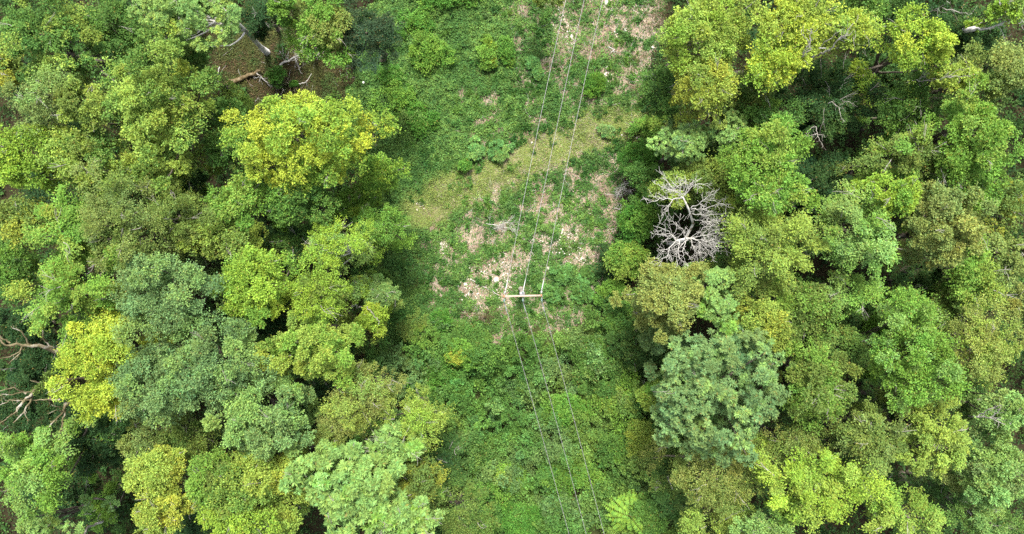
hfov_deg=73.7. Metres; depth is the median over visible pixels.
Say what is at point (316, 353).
broadleaf tree
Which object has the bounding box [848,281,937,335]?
broadleaf tree
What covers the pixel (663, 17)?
fallen branch
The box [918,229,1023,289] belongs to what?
broadleaf tree
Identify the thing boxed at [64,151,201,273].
birch tree
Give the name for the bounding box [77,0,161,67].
broadleaf tree
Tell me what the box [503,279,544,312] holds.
utility pole
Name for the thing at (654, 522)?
bush
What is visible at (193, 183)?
understorey tree
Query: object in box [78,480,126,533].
broadleaf tree
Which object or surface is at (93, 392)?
broadleaf tree
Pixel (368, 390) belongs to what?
birch tree
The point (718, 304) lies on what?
broadleaf tree
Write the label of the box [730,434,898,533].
broadleaf tree
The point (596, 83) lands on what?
bush
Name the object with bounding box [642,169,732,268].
dead tree
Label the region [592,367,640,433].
bush
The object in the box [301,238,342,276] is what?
bare branch tree
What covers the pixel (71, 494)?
understorey tree
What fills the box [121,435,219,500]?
broadleaf tree
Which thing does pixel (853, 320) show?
understorey tree
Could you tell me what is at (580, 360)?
bush
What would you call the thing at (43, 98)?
willow tree
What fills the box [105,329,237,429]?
ash tree
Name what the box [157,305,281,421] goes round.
ash tree
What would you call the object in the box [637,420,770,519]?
broadleaf tree
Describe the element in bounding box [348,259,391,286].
bush
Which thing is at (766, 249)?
broadleaf tree
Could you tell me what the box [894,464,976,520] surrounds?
understorey tree
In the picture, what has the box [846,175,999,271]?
broadleaf tree
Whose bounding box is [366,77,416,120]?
bush
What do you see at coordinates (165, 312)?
ash tree
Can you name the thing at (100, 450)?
understorey tree
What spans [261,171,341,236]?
broadleaf tree
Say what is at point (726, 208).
broadleaf tree
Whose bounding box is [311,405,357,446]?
birch tree
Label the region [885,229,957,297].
understorey tree
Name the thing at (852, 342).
broadleaf tree
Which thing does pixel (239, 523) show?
broadleaf tree
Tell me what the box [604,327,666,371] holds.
understorey tree
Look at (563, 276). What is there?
leaved plant
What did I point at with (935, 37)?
broadleaf tree
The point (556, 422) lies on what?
wire
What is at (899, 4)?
understorey tree
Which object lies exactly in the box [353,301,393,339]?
broadleaf tree
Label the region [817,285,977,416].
broadleaf tree
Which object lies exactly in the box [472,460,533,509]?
bush
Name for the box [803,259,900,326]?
broadleaf tree
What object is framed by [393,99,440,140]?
bush
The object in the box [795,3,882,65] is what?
broadleaf tree
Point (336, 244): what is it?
birch tree
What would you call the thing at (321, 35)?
broadleaf tree
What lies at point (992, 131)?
broadleaf tree
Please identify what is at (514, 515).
bush
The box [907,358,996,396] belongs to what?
understorey tree
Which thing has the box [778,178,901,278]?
broadleaf tree
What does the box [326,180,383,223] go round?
broadleaf tree
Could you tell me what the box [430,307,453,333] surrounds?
bush
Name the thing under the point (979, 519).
broadleaf tree
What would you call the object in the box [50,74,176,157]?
broadleaf tree
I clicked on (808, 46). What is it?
bare branch tree
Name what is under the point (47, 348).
dead tree
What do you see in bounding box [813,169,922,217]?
broadleaf tree
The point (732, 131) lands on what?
ash tree
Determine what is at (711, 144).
understorey tree
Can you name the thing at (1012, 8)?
broadleaf tree
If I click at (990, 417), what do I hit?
bare branch tree
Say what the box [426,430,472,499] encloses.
understorey tree
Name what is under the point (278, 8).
broadleaf tree
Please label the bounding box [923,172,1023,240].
broadleaf tree
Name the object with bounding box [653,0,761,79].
broadleaf tree
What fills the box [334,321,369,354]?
understorey tree
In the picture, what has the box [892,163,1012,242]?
broadleaf tree
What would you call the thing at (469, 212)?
dry straw
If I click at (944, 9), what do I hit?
bare branch tree
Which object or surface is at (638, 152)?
bush
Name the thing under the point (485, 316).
fallen branch
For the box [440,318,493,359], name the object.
bush
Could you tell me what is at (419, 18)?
bush
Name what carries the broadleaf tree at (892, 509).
on the ground
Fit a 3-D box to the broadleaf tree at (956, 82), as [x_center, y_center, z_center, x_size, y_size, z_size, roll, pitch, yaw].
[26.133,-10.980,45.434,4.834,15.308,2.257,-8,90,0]
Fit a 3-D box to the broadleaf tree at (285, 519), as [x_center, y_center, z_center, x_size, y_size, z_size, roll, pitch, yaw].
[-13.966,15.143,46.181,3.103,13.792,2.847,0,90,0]
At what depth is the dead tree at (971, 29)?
40.16 m
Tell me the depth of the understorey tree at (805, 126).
45.78 m
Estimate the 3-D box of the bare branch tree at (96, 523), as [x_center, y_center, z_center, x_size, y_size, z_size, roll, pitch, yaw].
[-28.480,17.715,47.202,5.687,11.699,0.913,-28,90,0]
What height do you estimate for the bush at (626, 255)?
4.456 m
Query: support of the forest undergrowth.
on the ground
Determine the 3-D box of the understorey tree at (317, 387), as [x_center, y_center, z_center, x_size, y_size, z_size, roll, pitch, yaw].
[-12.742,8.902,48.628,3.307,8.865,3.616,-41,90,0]
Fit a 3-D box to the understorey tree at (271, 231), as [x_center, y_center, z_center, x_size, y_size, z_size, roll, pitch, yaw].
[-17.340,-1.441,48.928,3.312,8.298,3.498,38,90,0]
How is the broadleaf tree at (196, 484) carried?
on the ground
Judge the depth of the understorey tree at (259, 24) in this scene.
47.04 m
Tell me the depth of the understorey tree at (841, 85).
43.53 m
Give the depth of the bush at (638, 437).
49.44 m
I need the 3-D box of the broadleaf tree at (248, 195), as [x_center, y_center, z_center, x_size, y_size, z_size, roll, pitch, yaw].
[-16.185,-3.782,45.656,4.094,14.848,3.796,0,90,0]
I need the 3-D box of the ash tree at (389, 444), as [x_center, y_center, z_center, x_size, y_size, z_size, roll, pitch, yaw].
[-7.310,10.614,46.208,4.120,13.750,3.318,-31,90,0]
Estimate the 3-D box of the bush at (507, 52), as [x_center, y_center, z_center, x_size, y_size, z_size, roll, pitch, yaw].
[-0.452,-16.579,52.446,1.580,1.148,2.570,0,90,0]
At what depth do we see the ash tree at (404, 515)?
39.11 m
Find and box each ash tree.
[14,483,121,533]
[105,248,260,347]
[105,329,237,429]
[127,0,269,62]
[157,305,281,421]
[278,416,407,533]
[361,476,447,533]
[363,407,429,473]
[637,323,791,469]
[646,117,708,171]
[693,109,749,157]
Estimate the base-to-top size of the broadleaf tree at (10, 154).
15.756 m
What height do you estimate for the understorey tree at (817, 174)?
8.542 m
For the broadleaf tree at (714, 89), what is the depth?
39.00 m
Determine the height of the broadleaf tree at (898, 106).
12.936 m
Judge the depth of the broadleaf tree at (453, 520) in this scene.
43.79 m
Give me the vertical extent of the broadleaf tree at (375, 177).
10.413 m
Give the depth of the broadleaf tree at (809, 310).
39.88 m
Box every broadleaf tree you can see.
[0,0,152,96]
[0,45,85,97]
[0,122,80,193]
[0,187,106,252]
[0,229,86,311]
[0,402,117,527]
[1,238,170,351]
[19,183,153,279]
[34,120,178,205]
[44,303,180,427]
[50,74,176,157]
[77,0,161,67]
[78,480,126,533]
[85,152,214,212]
[114,398,194,469]
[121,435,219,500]
[130,462,225,533]
[153,410,227,467]
[155,36,230,89]
[172,212,279,260]
[182,443,250,520]
[194,491,290,533]
[196,93,260,185]
[199,172,293,232]
[200,368,347,461]
[204,450,295,523]
[209,242,321,328]
[252,303,390,399]
[254,474,314,533]
[255,429,317,509]
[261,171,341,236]
[265,221,326,269]
[266,0,316,47]
[282,0,359,69]
[288,242,359,325]
[324,101,385,174]
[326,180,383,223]
[341,269,387,304]
[345,202,421,252]
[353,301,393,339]
[355,151,412,197]
[363,275,404,310]
[394,453,450,507]
[427,477,502,533]
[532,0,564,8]
[630,63,685,122]
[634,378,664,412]
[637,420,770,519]
[647,148,756,217]
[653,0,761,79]
[667,473,760,533]
[668,52,741,126]
[682,263,742,336]
[693,164,823,218]
[699,204,830,319]
[700,183,765,252]
[707,281,795,352]
[709,112,814,194]
[710,58,776,125]
[720,476,797,533]
[729,91,814,139]
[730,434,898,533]
[733,0,846,76]
[733,29,814,100]
[748,413,843,475]
[754,325,865,436]
[769,271,849,348]
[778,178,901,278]
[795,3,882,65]
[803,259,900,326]
[809,315,872,374]
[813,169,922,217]
[814,396,914,485]
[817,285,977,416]
[825,0,892,41]
[827,459,952,533]
[829,115,947,190]
[833,1,959,122]
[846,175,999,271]
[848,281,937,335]
[849,386,976,479]
[855,69,955,149]
[856,69,1023,188]
[873,55,982,116]
[887,230,1018,319]
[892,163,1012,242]
[895,467,1023,533]
[899,289,1023,392]
[904,399,1023,512]
[905,384,1023,436]
[907,284,995,331]
[912,36,1023,115]
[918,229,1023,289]
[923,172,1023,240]
[963,0,1023,31]
[974,279,1023,326]
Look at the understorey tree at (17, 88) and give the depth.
45.78 m
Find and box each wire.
[507,313,568,532]
[508,0,565,276]
[526,2,583,275]
[526,313,585,531]
[544,0,602,277]
[545,313,603,531]
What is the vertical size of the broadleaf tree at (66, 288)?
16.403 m
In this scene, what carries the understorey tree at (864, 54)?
on the ground
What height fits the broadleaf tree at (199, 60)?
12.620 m
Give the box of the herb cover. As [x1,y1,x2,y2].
[344,0,675,345]
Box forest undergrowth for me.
[0,0,1023,533]
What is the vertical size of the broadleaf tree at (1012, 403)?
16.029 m
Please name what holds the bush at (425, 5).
on the ground
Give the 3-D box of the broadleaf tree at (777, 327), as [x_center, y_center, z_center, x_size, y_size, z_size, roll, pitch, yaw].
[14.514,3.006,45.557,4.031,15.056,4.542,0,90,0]
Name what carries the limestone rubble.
on the ground
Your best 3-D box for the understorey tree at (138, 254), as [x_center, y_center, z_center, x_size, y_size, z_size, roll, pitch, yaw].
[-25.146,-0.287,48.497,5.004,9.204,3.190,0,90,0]
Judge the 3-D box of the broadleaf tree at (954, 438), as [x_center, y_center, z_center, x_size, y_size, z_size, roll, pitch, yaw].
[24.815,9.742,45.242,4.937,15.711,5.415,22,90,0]
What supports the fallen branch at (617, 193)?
on the ground
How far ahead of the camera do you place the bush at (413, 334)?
50.43 m
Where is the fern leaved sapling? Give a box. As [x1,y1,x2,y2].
[602,488,647,533]
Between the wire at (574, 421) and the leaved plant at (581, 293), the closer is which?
the wire at (574, 421)
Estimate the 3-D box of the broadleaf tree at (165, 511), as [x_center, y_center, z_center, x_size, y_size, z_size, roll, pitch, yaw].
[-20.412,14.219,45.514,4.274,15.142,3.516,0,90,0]
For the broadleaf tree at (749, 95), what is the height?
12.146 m
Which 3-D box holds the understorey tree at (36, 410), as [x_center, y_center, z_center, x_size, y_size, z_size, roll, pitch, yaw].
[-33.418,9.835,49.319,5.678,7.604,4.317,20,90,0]
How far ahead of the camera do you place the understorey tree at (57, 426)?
46.56 m
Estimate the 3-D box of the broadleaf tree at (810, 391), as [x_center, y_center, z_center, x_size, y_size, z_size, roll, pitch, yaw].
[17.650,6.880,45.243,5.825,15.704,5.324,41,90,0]
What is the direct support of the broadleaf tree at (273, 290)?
on the ground
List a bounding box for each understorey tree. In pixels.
[0,56,65,104]
[0,301,59,351]
[0,346,80,394]
[0,384,77,435]
[17,469,112,533]
[18,172,83,210]
[19,332,79,378]
[24,104,112,154]
[45,390,110,434]
[50,401,153,479]
[94,241,175,276]
[95,401,152,442]
[108,0,166,36]
[135,159,210,212]
[171,505,233,533]
[223,329,278,401]
[232,0,287,44]
[243,296,291,337]
[244,217,285,262]
[296,370,345,417]
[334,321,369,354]
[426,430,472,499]
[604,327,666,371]
[642,450,693,517]
[665,137,734,194]
[698,244,771,291]
[756,51,890,171]
[786,110,823,152]
[790,146,856,210]
[802,178,849,237]
[819,301,861,332]
[837,450,908,505]
[844,0,926,49]
[845,36,928,104]
[854,372,935,425]
[859,302,895,357]
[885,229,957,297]
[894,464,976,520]
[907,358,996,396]
[916,378,991,427]
[917,0,1007,67]
[919,152,969,196]
[940,30,993,81]
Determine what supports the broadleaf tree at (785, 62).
on the ground
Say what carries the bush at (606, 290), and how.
on the ground
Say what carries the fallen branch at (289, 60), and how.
on the ground
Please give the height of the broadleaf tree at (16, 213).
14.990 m
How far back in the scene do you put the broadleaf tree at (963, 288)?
39.89 m
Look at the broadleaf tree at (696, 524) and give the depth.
41.61 m
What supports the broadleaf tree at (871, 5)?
on the ground
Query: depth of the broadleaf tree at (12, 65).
40.76 m
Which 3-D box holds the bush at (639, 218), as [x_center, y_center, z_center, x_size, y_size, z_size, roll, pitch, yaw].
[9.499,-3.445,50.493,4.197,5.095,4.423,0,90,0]
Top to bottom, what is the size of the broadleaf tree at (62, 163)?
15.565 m
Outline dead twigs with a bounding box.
[221,2,657,343]
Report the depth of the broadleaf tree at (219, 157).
41.53 m
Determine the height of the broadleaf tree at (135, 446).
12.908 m
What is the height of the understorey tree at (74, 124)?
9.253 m
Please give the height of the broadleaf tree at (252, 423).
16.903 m
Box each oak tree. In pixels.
[93,17,255,192]
[608,253,710,344]
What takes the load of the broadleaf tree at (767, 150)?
on the ground
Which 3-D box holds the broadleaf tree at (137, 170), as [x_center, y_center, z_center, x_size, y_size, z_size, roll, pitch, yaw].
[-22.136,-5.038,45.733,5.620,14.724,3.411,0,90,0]
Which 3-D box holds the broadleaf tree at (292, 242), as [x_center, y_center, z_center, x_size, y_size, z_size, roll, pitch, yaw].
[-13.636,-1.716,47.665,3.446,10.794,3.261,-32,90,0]
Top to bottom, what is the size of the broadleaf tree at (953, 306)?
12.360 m
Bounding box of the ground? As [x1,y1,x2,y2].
[0,0,1023,533]
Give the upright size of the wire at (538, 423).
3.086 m
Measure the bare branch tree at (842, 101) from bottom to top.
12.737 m
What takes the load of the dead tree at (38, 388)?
on the ground
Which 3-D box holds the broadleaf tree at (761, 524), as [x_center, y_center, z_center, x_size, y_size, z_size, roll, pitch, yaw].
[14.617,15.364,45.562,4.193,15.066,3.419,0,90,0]
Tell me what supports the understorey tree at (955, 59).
on the ground
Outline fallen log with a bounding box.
[217,67,283,95]
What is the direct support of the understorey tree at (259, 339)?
on the ground
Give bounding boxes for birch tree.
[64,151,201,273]
[134,179,231,245]
[303,213,388,274]
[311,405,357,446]
[319,358,408,437]
[380,382,457,461]
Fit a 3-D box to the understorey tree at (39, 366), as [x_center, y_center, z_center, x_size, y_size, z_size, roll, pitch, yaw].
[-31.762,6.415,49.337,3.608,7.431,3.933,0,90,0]
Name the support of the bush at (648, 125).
on the ground
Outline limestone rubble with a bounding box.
[416,0,634,307]
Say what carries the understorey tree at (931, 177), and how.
on the ground
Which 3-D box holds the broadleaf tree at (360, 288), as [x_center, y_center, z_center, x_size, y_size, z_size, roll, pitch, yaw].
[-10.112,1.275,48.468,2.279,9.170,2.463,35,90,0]
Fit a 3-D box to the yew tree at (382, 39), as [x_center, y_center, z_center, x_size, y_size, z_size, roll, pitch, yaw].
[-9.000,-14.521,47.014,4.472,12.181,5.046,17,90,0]
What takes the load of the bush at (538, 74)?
on the ground
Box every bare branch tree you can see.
[79,514,116,533]
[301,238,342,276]
[352,304,378,325]
[779,23,817,80]
[797,21,852,78]
[810,127,825,148]
[824,92,855,120]
[884,1,975,27]
[903,64,977,83]
[968,405,1004,427]
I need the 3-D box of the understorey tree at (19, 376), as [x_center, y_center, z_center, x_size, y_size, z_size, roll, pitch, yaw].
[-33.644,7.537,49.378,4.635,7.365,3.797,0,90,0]
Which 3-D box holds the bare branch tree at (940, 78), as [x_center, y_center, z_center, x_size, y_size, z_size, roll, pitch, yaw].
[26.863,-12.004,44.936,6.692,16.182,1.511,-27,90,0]
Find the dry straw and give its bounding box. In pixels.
[404,0,674,345]
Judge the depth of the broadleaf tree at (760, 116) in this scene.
40.92 m
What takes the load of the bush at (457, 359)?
on the ground
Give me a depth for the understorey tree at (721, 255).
43.80 m
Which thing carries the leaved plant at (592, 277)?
on the ground
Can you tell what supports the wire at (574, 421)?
attached to the utility pole
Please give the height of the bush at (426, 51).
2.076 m
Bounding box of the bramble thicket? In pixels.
[362,315,713,533]
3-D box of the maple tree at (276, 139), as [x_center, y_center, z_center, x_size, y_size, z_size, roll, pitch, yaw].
[-11.419,-7.645,44.500,9.975,17.208,6.631,-25,90,0]
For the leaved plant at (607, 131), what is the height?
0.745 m
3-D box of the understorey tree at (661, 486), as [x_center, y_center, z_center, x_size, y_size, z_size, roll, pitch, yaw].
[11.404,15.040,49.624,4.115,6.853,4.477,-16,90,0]
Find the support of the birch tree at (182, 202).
on the ground
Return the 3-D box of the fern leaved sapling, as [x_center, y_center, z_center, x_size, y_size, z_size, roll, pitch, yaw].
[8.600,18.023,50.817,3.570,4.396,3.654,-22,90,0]
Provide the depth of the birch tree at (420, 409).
41.05 m
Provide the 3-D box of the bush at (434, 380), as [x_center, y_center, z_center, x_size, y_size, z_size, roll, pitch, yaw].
[-5.569,8.492,51.571,5.622,2.940,4.277,14,90,0]
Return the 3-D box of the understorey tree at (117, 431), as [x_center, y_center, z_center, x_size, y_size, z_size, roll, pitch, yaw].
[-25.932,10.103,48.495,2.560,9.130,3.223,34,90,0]
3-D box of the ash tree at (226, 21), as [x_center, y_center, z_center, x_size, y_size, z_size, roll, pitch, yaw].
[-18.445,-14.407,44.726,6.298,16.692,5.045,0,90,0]
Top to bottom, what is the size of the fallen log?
2.144 m
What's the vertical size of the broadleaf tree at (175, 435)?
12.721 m
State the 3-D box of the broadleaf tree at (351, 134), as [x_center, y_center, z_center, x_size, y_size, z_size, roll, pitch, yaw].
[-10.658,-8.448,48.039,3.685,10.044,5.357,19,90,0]
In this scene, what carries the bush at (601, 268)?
on the ground
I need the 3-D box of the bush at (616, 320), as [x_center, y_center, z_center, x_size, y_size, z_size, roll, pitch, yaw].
[7.946,3.919,50.779,5.468,4.531,4.226,-21,90,0]
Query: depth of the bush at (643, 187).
48.57 m
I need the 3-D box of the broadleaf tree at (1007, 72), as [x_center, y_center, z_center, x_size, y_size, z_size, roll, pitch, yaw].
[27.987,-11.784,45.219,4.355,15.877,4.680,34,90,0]
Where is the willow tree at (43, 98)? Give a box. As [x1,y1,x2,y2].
[0,59,130,138]
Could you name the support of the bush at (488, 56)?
on the ground
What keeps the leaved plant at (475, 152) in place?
on the ground
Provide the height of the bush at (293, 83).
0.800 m
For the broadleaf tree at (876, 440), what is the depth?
39.55 m
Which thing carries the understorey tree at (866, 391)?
on the ground
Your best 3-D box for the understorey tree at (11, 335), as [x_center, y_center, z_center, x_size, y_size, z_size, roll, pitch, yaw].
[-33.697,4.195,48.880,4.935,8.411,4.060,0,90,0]
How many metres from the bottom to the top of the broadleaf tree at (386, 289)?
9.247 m
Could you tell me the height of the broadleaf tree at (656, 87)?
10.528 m
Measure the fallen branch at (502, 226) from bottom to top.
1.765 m
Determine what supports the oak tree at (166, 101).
on the ground
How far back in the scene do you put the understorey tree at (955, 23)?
43.56 m
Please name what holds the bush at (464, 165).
on the ground
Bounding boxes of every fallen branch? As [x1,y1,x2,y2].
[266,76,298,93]
[279,44,323,72]
[457,307,500,331]
[486,216,520,234]
[604,181,631,211]
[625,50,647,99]
[643,1,679,29]
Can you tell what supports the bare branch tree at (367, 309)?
on the ground
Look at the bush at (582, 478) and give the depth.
50.20 m
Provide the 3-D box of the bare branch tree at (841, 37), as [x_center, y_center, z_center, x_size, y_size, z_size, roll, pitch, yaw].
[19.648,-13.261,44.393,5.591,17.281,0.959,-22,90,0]
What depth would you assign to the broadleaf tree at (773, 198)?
37.91 m
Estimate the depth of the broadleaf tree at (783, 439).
41.17 m
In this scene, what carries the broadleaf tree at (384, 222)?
on the ground
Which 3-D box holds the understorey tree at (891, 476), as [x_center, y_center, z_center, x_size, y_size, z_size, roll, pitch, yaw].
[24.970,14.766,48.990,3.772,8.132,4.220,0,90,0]
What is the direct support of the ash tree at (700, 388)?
on the ground
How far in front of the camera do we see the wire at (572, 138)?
43.00 m
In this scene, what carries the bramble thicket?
on the ground
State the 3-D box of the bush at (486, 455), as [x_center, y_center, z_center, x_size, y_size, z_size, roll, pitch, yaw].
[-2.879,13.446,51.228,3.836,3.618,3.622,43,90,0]
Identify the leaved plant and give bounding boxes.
[466,135,484,160]
[487,139,515,163]
[537,283,571,306]
[548,262,572,284]
[570,279,596,304]
[577,267,600,286]
[596,121,615,138]
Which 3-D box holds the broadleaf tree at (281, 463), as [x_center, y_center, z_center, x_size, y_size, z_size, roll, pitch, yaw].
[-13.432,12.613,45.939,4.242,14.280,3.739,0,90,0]
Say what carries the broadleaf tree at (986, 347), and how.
on the ground
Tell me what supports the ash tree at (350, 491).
on the ground
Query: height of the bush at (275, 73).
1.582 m
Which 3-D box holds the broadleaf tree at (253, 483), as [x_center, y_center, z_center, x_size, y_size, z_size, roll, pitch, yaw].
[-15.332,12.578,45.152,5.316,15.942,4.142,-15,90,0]
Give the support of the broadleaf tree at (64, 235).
on the ground
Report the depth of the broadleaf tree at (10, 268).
41.61 m
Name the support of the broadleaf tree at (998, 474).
on the ground
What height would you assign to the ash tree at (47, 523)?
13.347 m
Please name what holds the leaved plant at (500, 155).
on the ground
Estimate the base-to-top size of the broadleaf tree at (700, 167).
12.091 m
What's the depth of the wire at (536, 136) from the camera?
42.99 m
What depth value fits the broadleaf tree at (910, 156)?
39.81 m
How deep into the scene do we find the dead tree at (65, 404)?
41.75 m
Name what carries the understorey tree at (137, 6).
on the ground
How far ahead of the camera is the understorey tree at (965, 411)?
42.76 m
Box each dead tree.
[0,326,74,363]
[0,370,87,423]
[47,402,77,438]
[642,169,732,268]
[962,0,1023,43]
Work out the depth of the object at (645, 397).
47.42 m
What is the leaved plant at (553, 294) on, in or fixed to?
on the ground
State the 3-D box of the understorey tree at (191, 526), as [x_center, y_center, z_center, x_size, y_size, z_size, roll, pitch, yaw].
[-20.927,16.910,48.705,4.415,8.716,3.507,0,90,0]
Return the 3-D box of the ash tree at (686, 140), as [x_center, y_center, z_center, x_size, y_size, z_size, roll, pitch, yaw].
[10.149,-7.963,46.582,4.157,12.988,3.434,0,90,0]
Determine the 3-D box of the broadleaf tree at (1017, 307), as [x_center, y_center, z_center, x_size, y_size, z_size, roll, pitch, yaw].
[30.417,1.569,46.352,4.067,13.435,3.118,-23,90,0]
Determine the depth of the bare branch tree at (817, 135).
41.39 m
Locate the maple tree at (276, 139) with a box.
[217,89,405,196]
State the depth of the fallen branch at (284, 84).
52.65 m
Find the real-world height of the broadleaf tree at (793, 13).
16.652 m
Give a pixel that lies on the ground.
(1012, 34)
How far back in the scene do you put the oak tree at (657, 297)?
39.88 m
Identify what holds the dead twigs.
on the ground
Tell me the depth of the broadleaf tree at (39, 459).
39.20 m
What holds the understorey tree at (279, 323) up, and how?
on the ground
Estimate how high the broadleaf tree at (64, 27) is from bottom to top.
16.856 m
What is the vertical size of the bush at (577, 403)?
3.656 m
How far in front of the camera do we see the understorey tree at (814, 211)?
46.16 m
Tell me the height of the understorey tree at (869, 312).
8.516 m
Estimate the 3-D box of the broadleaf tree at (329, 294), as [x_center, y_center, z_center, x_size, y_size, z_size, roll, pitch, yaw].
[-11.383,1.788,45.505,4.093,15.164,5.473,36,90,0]
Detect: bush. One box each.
[263,64,286,88]
[288,80,298,87]
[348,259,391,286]
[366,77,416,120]
[373,63,407,86]
[390,307,440,349]
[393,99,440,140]
[394,6,435,38]
[404,347,472,404]
[408,27,457,75]
[416,0,482,11]
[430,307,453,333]
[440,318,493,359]
[443,338,480,371]
[444,430,499,477]
[457,157,471,173]
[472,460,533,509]
[474,33,499,70]
[476,497,549,533]
[496,35,515,68]
[525,55,541,70]
[532,67,544,80]
[536,448,605,499]
[539,392,597,427]
[565,329,636,398]
[579,283,648,340]
[581,70,606,97]
[586,241,628,280]
[592,276,628,306]
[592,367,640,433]
[593,425,644,471]
[602,237,650,282]
[613,136,664,177]
[615,190,671,249]
[622,417,655,459]
[623,161,677,220]
[624,113,672,142]
[625,490,681,533]
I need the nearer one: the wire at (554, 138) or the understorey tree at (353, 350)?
the wire at (554, 138)
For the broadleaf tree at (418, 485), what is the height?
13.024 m
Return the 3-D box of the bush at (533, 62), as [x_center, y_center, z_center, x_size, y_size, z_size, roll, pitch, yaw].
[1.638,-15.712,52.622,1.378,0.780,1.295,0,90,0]
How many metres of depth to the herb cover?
52.83 m
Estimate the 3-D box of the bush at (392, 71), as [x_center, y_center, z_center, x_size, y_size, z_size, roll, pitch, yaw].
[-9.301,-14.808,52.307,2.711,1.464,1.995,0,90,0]
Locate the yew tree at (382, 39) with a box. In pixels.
[338,0,406,73]
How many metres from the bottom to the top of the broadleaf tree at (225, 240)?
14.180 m
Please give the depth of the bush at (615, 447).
49.74 m
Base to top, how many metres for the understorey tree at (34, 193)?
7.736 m

